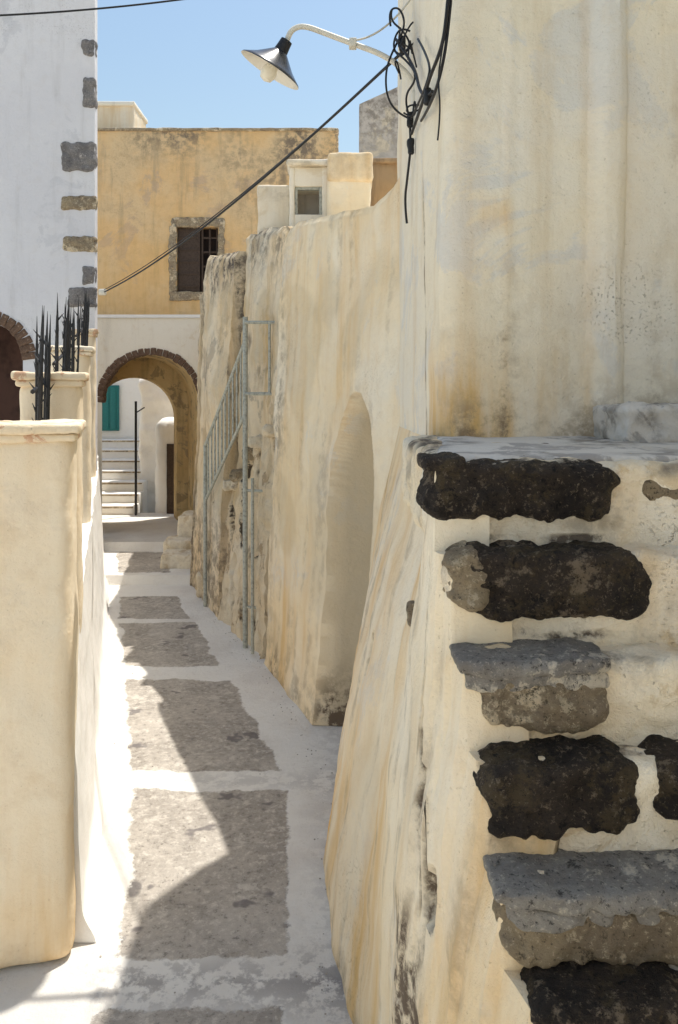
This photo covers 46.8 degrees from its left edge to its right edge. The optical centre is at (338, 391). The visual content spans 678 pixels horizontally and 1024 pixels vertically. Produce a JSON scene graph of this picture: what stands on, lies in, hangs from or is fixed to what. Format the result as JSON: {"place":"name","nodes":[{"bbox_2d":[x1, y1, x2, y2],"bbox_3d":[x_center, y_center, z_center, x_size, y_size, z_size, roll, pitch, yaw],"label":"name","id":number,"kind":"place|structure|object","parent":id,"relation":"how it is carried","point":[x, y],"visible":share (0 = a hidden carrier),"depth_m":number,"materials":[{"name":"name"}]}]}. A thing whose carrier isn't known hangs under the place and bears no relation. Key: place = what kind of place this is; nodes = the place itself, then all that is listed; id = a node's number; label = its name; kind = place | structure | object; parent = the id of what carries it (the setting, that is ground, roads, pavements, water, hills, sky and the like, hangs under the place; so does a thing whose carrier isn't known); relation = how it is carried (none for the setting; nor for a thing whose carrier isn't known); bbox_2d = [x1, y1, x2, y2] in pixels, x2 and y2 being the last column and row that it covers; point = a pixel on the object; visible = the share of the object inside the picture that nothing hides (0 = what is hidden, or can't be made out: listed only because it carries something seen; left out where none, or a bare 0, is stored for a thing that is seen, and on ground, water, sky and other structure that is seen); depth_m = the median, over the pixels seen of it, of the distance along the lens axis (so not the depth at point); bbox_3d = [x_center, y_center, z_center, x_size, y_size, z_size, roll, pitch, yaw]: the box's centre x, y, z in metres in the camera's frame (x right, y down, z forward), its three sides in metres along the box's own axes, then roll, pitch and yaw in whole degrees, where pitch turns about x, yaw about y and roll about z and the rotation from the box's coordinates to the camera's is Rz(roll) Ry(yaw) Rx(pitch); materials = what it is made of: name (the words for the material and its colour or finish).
{"place":"outdoors","nodes":[
{"label":"outdoors","id":0,"kind":"place"},
{"bbox_2d":[97,131,177,314],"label":"facade","id":1,"kind":"structure","parent":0,"point":[136,190],"depth_m":18.00,"materials":[{"name":"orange paint"}]},
{"bbox_2d":[176,300,200,314],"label":"facade below","id":2,"kind":"structure","parent":1,"relation":"attached to","point":[191,307],"depth_m":18.00,"materials":[{"name":"yellow paint"}]},
{"bbox_2d":[169,291,202,300],"bbox_3d":[-3.249,-2.198,18.049,1.317,0.254,0.210,0,0,0],"label":"window sill","id":3,"kind":"structure","parent":2,"relation":"on","point":[184,296],"depth_m":17.97,"materials":[{"name":"beige stone"}]},
{"bbox_2d":[168,225,177,295],"bbox_3d":[-3.820,-3.009,18.040,0.225,1.644,0.236,0,0,0],"label":"window jamb","id":4,"kind":"object","parent":3,"relation":"on","point":[173,272],"depth_m":17.97,"materials":[{"name":"beige stone"}]},
{"bbox_2d":[178,228,199,291],"bbox_3d":[-3.461,-3.046,18.100,0.514,1.462,0.048,0,0,0],"label":"shutter","id":5,"kind":"object","parent":3,"relation":"on","point":[189,267],"visible":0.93,"depth_m":18.08,"materials":[{"name":"brown wood"}]},
{"bbox_2d":[216,228,217,255],"bbox_3d":[-2.815,-3.045,18.119,0.044,1.460,0.044,0,0,0],"label":"mullion","id":6,"kind":"object","parent":3,"relation":"on","point":[216,241],"visible":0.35,"depth_m":18.10,"materials":[{"name":"brown wood"}]},
{"bbox_2d":[217,226,224,255],"bbox_3d":[-2.700,-3.012,18.046,0.204,1.637,0.211,0,0,0],"label":"window jamb","id":7,"kind":"object","parent":3,"relation":"on","point":[221,243],"depth_m":17.97,"materials":[{"name":"beige stone"}]},
{"bbox_2d":[201,229,203,291],"bbox_3d":[-3.155,-3.046,18.120,0.043,1.459,0.043,0,0,0],"label":"mullion","id":8,"kind":"object","parent":2,"relation":"on","point":[202,230],"visible":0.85,"depth_m":18.10,"materials":[{"name":"brown wood"}]},
{"bbox_2d":[200,229,215,291],"bbox_3d":[-3.254,-3.045,18.320,0.964,1.502,0.046,0,0,0],"label":"dark window","id":9,"kind":"structure","parent":2,"relation":"on","point":[206,243],"depth_m":18.30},
{"bbox_2d":[209,228,210,256],"bbox_3d":[-2.985,-3.046,18.119,0.045,1.456,0.046,0,0,0],"label":"mullion","id":10,"kind":"object","parent":2,"relation":"on","point":[209,242],"visible":0.41,"depth_m":18.10,"materials":[{"name":"brown wood"}]},
{"bbox_2d":[0,513,352,1023],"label":"alley path","id":11,"kind":"structure","parent":0,"point":[199,933],"depth_m":4.59,"materials":[{"name":"grey stone"}]},
{"bbox_2d":[0,440,78,968],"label":"shaft","id":12,"kind":"object","parent":11,"relation":"on","point":[39,622],"visible":0.88,"depth_m":3.54,"materials":[{"name":"paint"}]},
{"bbox_2d":[0,433,81,443],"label":"cap moulding","id":13,"kind":"object","parent":12,"relation":"attached to","point":[39,438],"visible":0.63,"depth_m":3.52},
{"bbox_2d":[0,419,85,434],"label":"cap slab","id":14,"kind":"structure","parent":12,"relation":"on","point":[51,426],"depth_m":3.53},
{"bbox_2d":[0,0,96,470],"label":"front wall","id":15,"kind":"structure","parent":11,"relation":"on","point":[47,65],"depth_m":10.50,"materials":[{"name":"white paint"}]},
{"bbox_2d":[0,314,8,326],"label":"arch stone","id":16,"kind":"object","parent":15,"relation":"attached to","point":[4,319],"visible":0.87,"depth_m":10.48,"materials":[{"name":"brown stone"}]},
{"bbox_2d":[4,318,15,330],"bbox_3d":[-4.401,-0.905,10.541,0.116,0.167,0.132,35,0,0],"label":"arch stone","id":17,"kind":"object","parent":15,"relation":"attached to","point":[10,323],"visible":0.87,"depth_m":10.48,"materials":[{"name":"brown stone"}]},
{"bbox_2d":[9,322,22,335],"bbox_3d":[-4.323,-0.840,10.541,0.118,0.195,0.131,45,0,0],"label":"arch stone","id":18,"kind":"object","parent":15,"relation":"attached to","point":[16,328],"visible":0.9,"depth_m":10.48,"materials":[{"name":"brown stone"}]},
{"bbox_2d":[14,329,27,340],"bbox_3d":[-4.261,-0.762,10.543,0.181,0.104,0.134,-35,0,0],"label":"arch stone","id":19,"kind":"object","parent":15,"relation":"attached to","point":[21,334],"visible":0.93,"depth_m":10.48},
{"bbox_2d":[17,336,32,346],"bbox_3d":[-4.206,-0.676,10.540,0.209,0.112,0.130,-25,0,0],"label":"arch stone","id":20,"kind":"object","parent":15,"relation":"attached to","point":[27,340],"visible":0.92,"depth_m":10.48,"materials":[{"name":"brown stone"}]},
{"bbox_2d":[19,343,34,352],"bbox_3d":[-4.174,-0.578,10.539,0.209,0.115,0.130,-15,0,0],"label":"arch stone","id":21,"kind":"object","parent":15,"relation":"attached to","point":[27,348],"visible":0.79,"depth_m":10.48,"materials":[{"name":"brown stone"}]},
{"bbox_2d":[21,352,34,359],"bbox_3d":[-4.158,-0.482,10.540,0.204,0.114,0.134,-5,0,0],"label":"arch stone","id":22,"kind":"object","parent":15,"relation":"attached to","point":[28,355],"visible":0.77,"depth_m":10.48,"materials":[{"name":"brown stone"}]},
{"bbox_2d":[60,141,97,171],"bbox_3d":[-3.493,-3.147,10.535,0.482,0.420,0.156,0,0,0],"label":"quoin","id":23,"kind":"object","parent":15,"relation":"attached to","point":[80,156],"visible":1,"depth_m":10.47,"materials":[{"name":"grey stone"}]},
{"bbox_2d":[61,195,97,210],"bbox_3d":[-3.488,-2.530,10.539,0.479,0.217,0.151,0,0,0],"label":"quoin","id":24,"kind":"object","parent":15,"relation":"attached to","point":[81,202],"visible":1,"depth_m":10.48,"materials":[{"name":"beige stone"}]},
{"bbox_2d":[62,236,97,251],"bbox_3d":[-3.483,-1.975,10.535,0.460,0.237,0.158,0,0,0],"label":"quoin","id":25,"kind":"object","parent":15,"relation":"attached to","point":[79,244],"visible":1,"depth_m":10.48,"materials":[{"name":"beige stone"}]},
{"bbox_2d":[67,287,96,307],"bbox_3d":[-3.449,-1.266,10.536,0.392,0.291,0.153,0,0,0],"label":"quoin","id":26,"kind":"object","parent":15,"relation":"attached to","point":[75,293],"visible":0.83,"depth_m":10.48,"materials":[{"name":"grey stone"}]},
{"bbox_2d":[82,266,96,284],"bbox_3d":[-3.354,-1.562,10.539,0.188,0.271,0.148,0,0,0],"label":"quoin","id":27,"kind":"object","parent":15,"relation":"attached to","point":[88,275],"visible":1,"depth_m":10.48,"materials":[{"name":"grey stone"}]},
{"bbox_2d":[81,39,97,56],"bbox_3d":[-3.352,-4.608,10.541,0.204,0.252,0.148,0,0,0],"label":"quoin","id":28,"kind":"object","parent":15,"relation":"attached to","point":[87,46],"visible":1,"depth_m":10.48,"materials":[{"name":"grey stone"}]},
{"bbox_2d":[82,77,97,108],"bbox_3d":[-3.349,-4.002,10.533,0.196,0.426,0.151,0,0,0],"label":"quoin","id":29,"kind":"object","parent":15,"relation":"attached to","point":[89,96],"visible":1,"depth_m":10.48,"materials":[{"name":"grey stone"}]},
{"bbox_2d":[74,455,108,942],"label":"white wall","id":30,"kind":"structure","parent":11,"relation":"on","point":[90,732],"depth_m":4.89,"materials":[{"name":"white paint"}]},
{"bbox_2d":[29,305,54,420],"bbox_3d":[-1.627,0.427,4.275,0.107,1.787,0.670,0,0,-16],"label":"spiked iron fence","id":31,"kind":"object","parent":30,"relation":"on","point":[41,407],"visible":0.41,"depth_m":4.15,"materials":[{"name":"black metal"}]},
{"bbox_2d":[19,387,82,632],"bbox_3d":[-1.739,0.714,4.751,0.354,1.567,0.325,0,0,-16],"label":"shaft","id":32,"kind":"object","parent":30,"relation":"on","point":[66,402],"visible":0.25,"depth_m":4.65,"materials":[{"name":"paint"}]},
{"bbox_2d":[15,380,85,386],"bbox_3d":[-1.740,-0.050,4.753,0.384,0.049,0.351,0,0,-15],"label":"cap moulding","id":33,"kind":"object","parent":32,"relation":"attached to","point":[58,383],"visible":0.71,"depth_m":4.60,"materials":[{"name":"beige paint"}]},
{"bbox_2d":[11,371,89,381],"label":"cap slab","id":34,"kind":"structure","parent":32,"relation":"on","point":[28,375],"depth_m":4.58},
{"bbox_2d":[51,293,80,371],"bbox_3d":[-2.077,0.265,5.972,0.132,2.071,1.987,0,0,-15],"label":"spiked iron fence","id":35,"kind":"object","parent":30,"relation":"on","point":[67,356],"visible":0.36,"depth_m":5.47,"materials":[{"name":"black metal"}]},
{"bbox_2d":[51,355,91,522],"bbox_3d":[-2.446,0.569,7.152,0.355,1.870,0.322,0,0,-15],"label":"shaft","id":36,"kind":"object","parent":30,"relation":"on","point":[84,363],"visible":0.29,"depth_m":7.05,"materials":[{"name":"paint"}]},
{"bbox_2d":[51,351,92,356],"bbox_3d":[-2.444,-0.345,7.153,0.381,0.047,0.349,0,0,-15],"label":"cap moulding","id":37,"kind":"object","parent":36,"relation":"attached to","point":[85,353],"visible":0.4,"depth_m":7.02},
{"bbox_2d":[51,345,95,353],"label":"cap slab","id":38,"kind":"structure","parent":36,"relation":"on","point":[88,348],"depth_m":7.01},
{"bbox_2d":[75,290,89,345],"bbox_3d":[-2.821,-0.049,8.684,0.147,2.459,2.622,0,0,-17],"label":"spiked iron fence","id":39,"kind":"object","parent":30,"relation":"on","point":[84,331],"visible":0.32,"depth_m":7.83,"materials":[{"name":"black metal"}]},
{"bbox_2d":[71,336,96,476],"bbox_3d":[-3.304,0.378,10.135,0.319,2.261,0.289,0,0,-14],"label":"shaft","id":40,"kind":"object","parent":30,"relation":"on","point":[93,372],"visible":0.27,"depth_m":10.05,"materials":[{"name":"paint"}]},
{"bbox_2d":[71,329,98,333],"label":"cap slab","id":41,"kind":"structure","parent":40,"relation":"on","point":[96,331],"depth_m":10.00,"materials":[{"name":"beige stone"}]},
{"bbox_2d":[75,333,97,337],"bbox_3d":[-3.303,-0.735,10.135,0.348,0.049,0.316,0,0,-15],"label":"cap moulding","id":42,"kind":"object","parent":40,"relation":"attached to","point":[93,334],"visible":0.3,"depth_m":10.02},
{"bbox_2d":[135,401,144,514],"bbox_3d":[-3.812,1.290,14.995,0.202,2.220,0.046,0,0,-36],"label":"iron post","id":43,"kind":"object","parent":11,"relation":"on","point":[136,411],"visible":0.78,"depth_m":14.93,"materials":[{"name":"black metal"}]},
{"bbox_2d":[99,612,332,1014],"bbox_3d":[-1.130,2.599,6.253,1.567,0.022,6.711,0,0,-18],"label":"path grit","id":44,"kind":"object","parent":11,"relation":"on","point":[100,956],"visible":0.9,"depth_m":4.57,"materials":[{"name":"grey gravel"}]},
{"bbox_2d":[203,317,274,653],"bbox_3d":[-1.123,0.920,8.672,0.419,3.360,1.974,0,0,-27],"label":"iron railing","id":45,"kind":"object","parent":11,"relation":"on","point":[207,490],"visible":0.9,"depth_m":7.94,"materials":[{"name":"grey metal"}]},
{"bbox_2d":[190,226,291,617],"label":"stained alley wall","id":46,"kind":"structure","parent":11,"relation":"on","point":[238,286],"depth_m":9.03,"materials":[{"name":"paint"}]},
{"bbox_2d":[257,185,289,234],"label":"parapet","id":47,"kind":"structure","parent":46,"relation":"on","point":[273,206],"depth_m":8.70,"materials":[{"name":"paint"}]},
{"bbox_2d":[286,152,372,226],"bbox_3d":[-0.103,-1.811,8.408,0.905,1.240,1.094,0,0,0],"label":"rooftop parapet box","id":48,"kind":"object","parent":46,"relation":"on","point":[335,183],"visible":0.57,"depth_m":7.92,"materials":[{"name":"paint"}]},
{"bbox_2d":[208,424,274,658],"bbox_3d":[-0.873,1.452,8.648,0.696,2.295,2.317,0,0,-24],"label":"rubble side stair","id":49,"kind":"object","parent":11,"relation":"on","point":[231,609],"visible":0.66,"depth_m":8.20,"materials":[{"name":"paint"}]},
{"bbox_2d":[264,177,399,726],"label":"niche wall","id":50,"kind":"structure","parent":11,"relation":"on","point":[336,421],"depth_m":6.12,"materials":[{"name":"beige paint"}]},
{"bbox_2d":[97,0,397,152],"label":"sky","id":51,"kind":"structure","parent":0,"point":[183,64],"materials":[{"name":"blue"}]},
{"bbox_2d":[218,131,335,253],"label":"facade","id":52,"kind":"structure","parent":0,"point":[246,159],"depth_m":18.00,"materials":[{"name":"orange paint"}]},
{"bbox_2d":[176,131,217,228],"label":"facade above","id":53,"kind":"structure","parent":52,"relation":"attached to","point":[196,174],"depth_m":18.00,"materials":[{"name":"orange paint"}]},
{"bbox_2d":[171,217,224,227],"bbox_3d":[-3.235,-3.894,18.050,1.257,0.253,0.205,0,0,0],"label":"window lintel","id":54,"kind":"structure","parent":53,"relation":"attached to","point":[188,222],"depth_m":17.98,"materials":[{"name":"beige stone"}]},
{"bbox_2d":[359,87,397,157],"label":"grey weathered tower","id":55,"kind":"structure","parent":0,"point":[378,125],"depth_m":12.00,"materials":[{"name":"paint"}]},
{"bbox_2d":[370,158,396,205],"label":"brown stucco block","id":56,"kind":"structure","parent":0,"point":[384,181],"depth_m":9.00,"materials":[{"name":"paint"}]},
{"label":"ground","id":57,"kind":"structure","parent":0,"visible":0},
{"bbox_2d":[102,378,140,438],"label":"back wall","id":58,"kind":"structure","parent":57,"relation":"on","point":[129,394],"depth_m":17.40,"materials":[{"name":"white paint"}]},
{"bbox_2d":[102,385,118,430],"bbox_3d":[-5.225,0.360,17.364,0.708,1.012,0.076,0,0,0],"label":"teal door","id":59,"kind":"structure","parent":58,"relation":"attached to","point":[117,408],"depth_m":17.33,"materials":[{"name":"paint"}]},
{"bbox_2d":[103,387,108,428],"bbox_3d":[-5.145,0.361,17.325,0.124,0.930,0.026,0,0,0],"label":"door plank","id":60,"kind":"object","parent":59,"relation":"attached to","point":[106,415],"depth_m":17.32,"materials":[{"name":"teal paint"}]},
{"bbox_2d":[110,387,115,428],"bbox_3d":[-4.987,0.360,17.325,0.126,0.930,0.027,0,0,0],"label":"door plank","id":61,"kind":"object","parent":59,"relation":"attached to","point":[113,407],"depth_m":17.32,"materials":[{"name":"teal paint"}]},
{"bbox_2d":[102,439,147,514],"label":"white courtyard stairs","id":62,"kind":"structure","parent":57,"relation":"on","point":[118,476],"depth_m":15.94,"materials":[{"name":"white paint"}]},
{"bbox_2d":[97,315,199,519],"bbox_3d":[-3.724,0.660,13.861,4.048,3.879,1.782,0,0,0],"label":"vaulted archway","id":63,"kind":"object","parent":57,"relation":"on","point":[160,351],"visible":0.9,"depth_m":13.00,"materials":[{"name":"paint"}]},
{"bbox_2d":[138,379,173,512],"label":"textured wall","id":64,"kind":"structure","parent":57,"relation":"on","point":[156,402],"depth_m":16.00,"materials":[{"name":"white paint"}]},
{"bbox_2d":[155,417,173,513],"bbox_3d":[-2.997,1.559,15.400,1.235,2.129,0.641,0,0,0],"label":"door wall","id":65,"kind":"structure","parent":57,"relation":"on","point":[164,430],"depth_m":15.12,"materials":[{"name":"white paint"}]},
{"bbox_2d":[167,444,173,513],"bbox_3d":[-3.194,1.701,15.100,0.242,1.400,0.086,0,0,0],"label":"dark door","id":66,"kind":"structure","parent":65,"relation":"attached to","point":[170,478],"depth_m":15.06,"materials":[{"name":"brown wood"}]},
{"bbox_2d":[160,510,201,596],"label":"doorstep stones","id":67,"kind":"object","parent":57,"relation":"on","point":[176,551],"visible":0.38,"depth_m":11.38,"materials":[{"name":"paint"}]},
{"bbox_2d":[323,401,677,1023],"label":"stone staircase","id":68,"kind":"structure","parent":57,"relation":"on","point":[501,846],"depth_m":2.16,"materials":[{"name":"beige paint"}]},
{"bbox_3d":[-6.161,-1.995,11.611,5.678,9.190,1.978,0,0,0],"label":"side body","id":69,"kind":"object","parent":57,"relation":"on","visible":0},
{"bbox_2d":[0,326,22,420],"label":"arch interior","id":70,"kind":"object","parent":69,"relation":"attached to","point":[11,360],"visible":0.09,"depth_m":11.20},
{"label":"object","id":71,"kind":"object","parent":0,"visible":0},
{"bbox_2d":[97,127,338,152],"bbox_3d":[-4.504,-6.021,19.973,9.006,0.104,4.078,0,0,0],"label":"roof edge","id":72,"kind":"object","parent":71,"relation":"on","point":[170,129],"visible":0.09,"depth_m":17.95,"materials":[{"name":"beige paint"}]},
{"bbox_2d":[97,106,145,127],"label":"roof block","id":73,"kind":"structure","parent":72,"relation":"on","point":[119,117],"depth_m":18.40,"materials":[{"name":"paint"}]},
{"bbox_2d":[98,101,147,123],"bbox_3d":[-6.891,-6.755,18.991,4.223,0.124,1.328,0,0,0],"label":"roof block lip","id":74,"kind":"object","parent":73,"relation":"on","point":[117,103],"visible":0.15,"depth_m":18.34,"materials":[{"name":"white paint"}]},
{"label":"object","id":75,"kind":"object","parent":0,"visible":0},
{"bbox_2d":[397,0,677,436],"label":"tower wall","id":76,"kind":"structure","parent":75,"relation":"on","point":[538,259],"depth_m":3.49,"materials":[{"name":"beige paint"}]},
{"bbox_2d":[0,0,451,294],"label":"overhead cables","id":77,"kind":"object","parent":76,"relation":"attached to","point":[428,94],"visible":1,"depth_m":4.40,"materials":[{"name":"black rubber"}]},
{"bbox_2d":[241,24,414,135],"bbox_3d":[-0.034,-1.796,4.521,1.055,0.633,0.377,0,0,0],"label":"wall street lamp","id":78,"kind":"object","parent":76,"relation":"attached to","point":[271,64],"visible":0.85,"depth_m":4.49,"materials":[{"name":"white metal"}]}
]}

